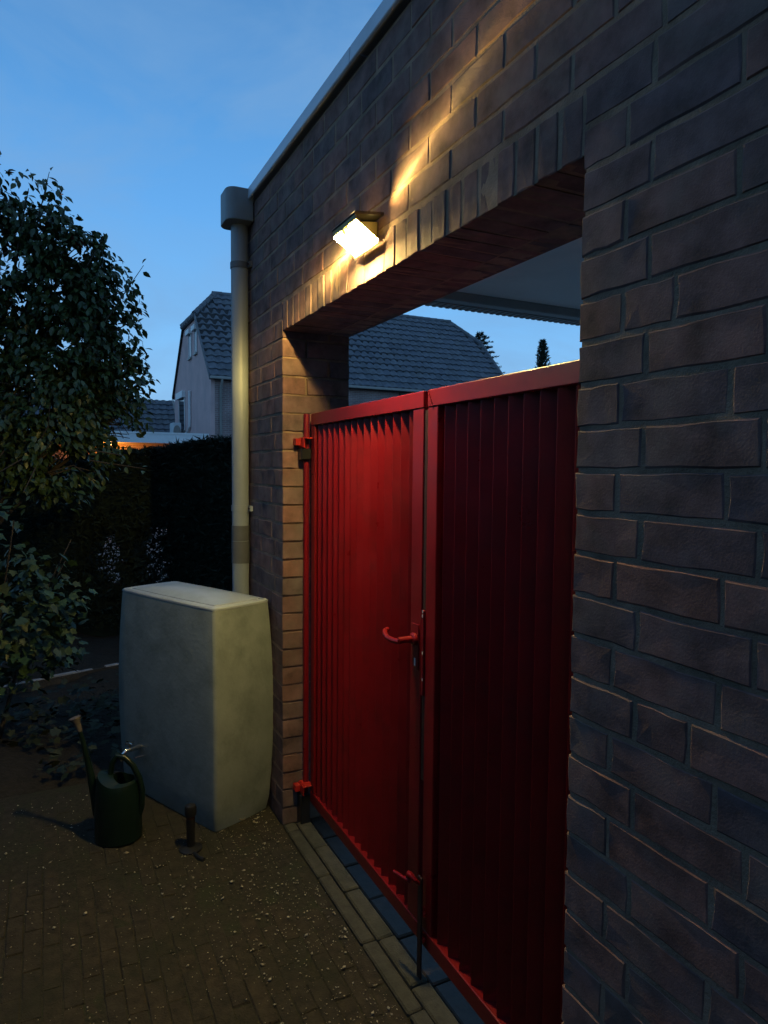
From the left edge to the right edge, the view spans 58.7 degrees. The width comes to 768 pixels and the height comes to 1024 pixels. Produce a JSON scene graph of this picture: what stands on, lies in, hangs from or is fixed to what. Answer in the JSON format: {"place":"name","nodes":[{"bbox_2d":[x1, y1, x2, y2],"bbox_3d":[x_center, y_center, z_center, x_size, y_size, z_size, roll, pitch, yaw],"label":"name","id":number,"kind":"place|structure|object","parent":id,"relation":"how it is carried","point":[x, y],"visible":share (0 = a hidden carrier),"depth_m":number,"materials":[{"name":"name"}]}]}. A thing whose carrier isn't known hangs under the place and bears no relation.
{"place":"outdoors","nodes":[
{"label":"outdoors","id":0,"kind":"place"},
{"bbox_2d":[0,628,123,798],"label":"planting bed","id":1,"kind":"object","parent":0,"point":[20,774],"visible":0.05,"depth_m":3.85,"materials":[{"name":"soil"}]},
{"bbox_2d":[0,503,97,738],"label":"leafy shrub","id":2,"kind":"object","parent":1,"relation":"on","point":[46,603],"visible":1,"depth_m":3.55,"materials":[{"name":"green plant"}]},
{"bbox_2d":[2,663,118,696],"bbox_3d":[-2.148,1.189,4.804,1.119,0.150,0.029,-3,5,-45],"label":"edging board","id":3,"kind":"object","parent":1,"relation":"on","point":[71,676],"visible":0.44,"depth_m":4.70,"materials":[{"name":"grey"}]},
{"bbox_2d":[0,673,121,780],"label":"ground cover","id":4,"kind":"object","parent":1,"relation":"on","point":[64,700],"visible":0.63,"depth_m":3.74,"materials":[{"name":"green plant"}]},
{"bbox_2d":[0,151,159,524],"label":"garden tree","id":5,"kind":"object","parent":1,"relation":"on","point":[83,386],"visible":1,"depth_m":4.80,"materials":[{"name":"green plant"}]},
{"bbox_2d":[0,434,231,635],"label":"hedge","id":6,"kind":"object","parent":1,"relation":"on","point":[181,493],"visible":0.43,"depth_m":6.05,"materials":[{"name":"green plant"}]},
{"bbox_2d":[98,529,166,582],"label":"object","id":7,"kind":"structure","parent":0,"point":[119,554],"depth_m":11.83,"materials":[{"name":"plant"}]},
{"bbox_2d":[0,783,410,1023],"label":"pavement","id":8,"kind":"structure","parent":0,"point":[58,967],"depth_m":2.26,"materials":[{"name":"brick"}]},
{"bbox_2d":[68,715,144,847],"bbox_3d":[-1.131,1.087,2.819,0.176,0.511,0.289,-8,9,-68],"label":"watering can","id":9,"kind":"object","parent":8,"relation":"on","point":[117,799],"visible":1,"depth_m":2.76,"materials":[{"name":"green plastic"}]},
{"bbox_2d":[179,803,204,861],"bbox_3d":[-0.749,1.263,2.720,0.092,0.193,0.149,-6,7,-62],"label":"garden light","id":10,"kind":"object","parent":8,"relation":"on","point":[191,846],"visible":1,"depth_m":2.72,"materials":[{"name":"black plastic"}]},
{"bbox_2d":[119,581,272,831],"bbox_3d":[-0.913,0.837,3.128,0.777,0.974,0.430,3,4,39],"label":"water butt","id":11,"kind":"object","parent":8,"relation":"on","point":[196,692],"visible":0.99,"depth_m":2.96,"materials":[{"name":"grey plastic"}]},
{"bbox_2d":[0,795,401,1023],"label":"chippings","id":12,"kind":"object","parent":8,"relation":"on","point":[269,979],"visible":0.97,"depth_m":2.32,"materials":[{"name":"beige gravel"}]},
{"bbox_2d":[21,291,503,463],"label":"house","id":13,"kind":"structure","parent":0,"point":[402,354],"depth_m":30.44,"materials":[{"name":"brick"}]},
{"bbox_2d":[170,391,190,432],"bbox_3d":[-9.313,-4.292,31.082,0.452,2.248,2.347,-2,4,-32],"label":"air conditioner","id":14,"kind":"object","parent":13,"relation":"on","point":[175,427],"visible":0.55,"depth_m":30.46,"materials":[{"name":"white metal"}]},
{"bbox_2d":[175,390,185,432],"bbox_3d":[-9.591,-4.696,32.182,0.170,1.880,1.750,-1,4,-26],"label":"window","id":15,"kind":"structure","parent":13,"relation":"in","point":[180,396],"depth_m":32.06,"materials":[{"name":"white glass"}]},
{"bbox_2d":[185,328,191,360],"bbox_3d":[-8.606,-7.363,30.064,0.170,1.280,0.800,-1,4,-26],"label":"window","id":16,"kind":"structure","parent":13,"relation":"in","point":[188,332],"depth_m":29.86,"materials":[{"name":"white glass"}]},
{"bbox_2d":[191,324,197,355],"bbox_3d":[-8.032,-7.277,28.900,0.170,1.220,0.700,-1,4,-26],"label":"window","id":17,"kind":"structure","parent":13,"relation":"in","point":[193,328],"depth_m":28.89,"materials":[{"name":"white glass"}]},
{"bbox_2d":[0,0,581,400],"label":"sky","id":18,"kind":"structure","parent":0,"point":[143,112],"materials":[{"name":"blue"}]},
{"label":"ground","id":19,"kind":"structure","parent":0,"visible":0},
{"bbox_2d":[16,393,174,432],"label":"outbuilding","id":20,"kind":"structure","parent":19,"relation":"on","point":[163,412],"depth_m":35.36,"materials":[{"name":"tile"}]},
{"bbox_2d":[280,816,484,1023],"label":"threshold","id":21,"kind":"object","parent":19,"relation":"on","point":[384,935],"visible":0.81,"depth_m":2.26,"materials":[{"name":"grey concrete"}]},
{"bbox_2d":[475,331,503,372],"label":"conifer tree","id":22,"kind":"object","parent":19,"relation":"on","point":[479,335],"visible":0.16,"depth_m":43.48,"materials":[{"name":"green plant"}]},
{"bbox_2d":[248,0,767,1023],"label":"garage","id":23,"kind":"structure","parent":19,"relation":"on","point":[596,170],"depth_m":1.19,"materials":[{"name":"brick"}]},
{"bbox_2d":[221,186,253,594],"bbox_3d":[-0.706,-0.099,3.285,0.124,2.793,0.173,-1,4,-26],"label":"drainpipe","id":24,"kind":"object","parent":23,"relation":"attached to","point":[237,217],"visible":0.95,"depth_m":3.24,"materials":[{"name":"grey plastic"}]},
{"bbox_2d":[332,210,383,258],"bbox_3d":[-0.077,-0.815,2.002,0.098,0.090,0.170,-1,4,-26],"label":"wall lamp","id":25,"kind":"object","parent":23,"relation":"attached to","point":[355,233],"visible":1,"depth_m":1.98,"materials":[{"name":"black plastic"}]},
{"bbox_2d":[293,391,428,936],"bbox_3d":[-0.123,0.495,2.481,0.121,1.757,1.001,-1,4,-26],"label":"gate leaf","id":26,"kind":"object","parent":23,"relation":"attached to","point":[364,796],"visible":0.94,"depth_m":2.40,"materials":[{"name":"red paint"}]},
{"bbox_2d":[393,359,580,1023],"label":"gate leaf","id":27,"kind":"object","parent":23,"relation":"attached to","point":[500,511],"visible":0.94,"depth_m":1.71,"materials":[{"name":"red paint"}]},
{"bbox_2d":[535,338,551,367],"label":"conifer tree","id":28,"kind":"object","parent":19,"relation":"on","point":[542,353],"visible":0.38,"depth_m":45.73,"materials":[{"name":"green plant"}]}
]}

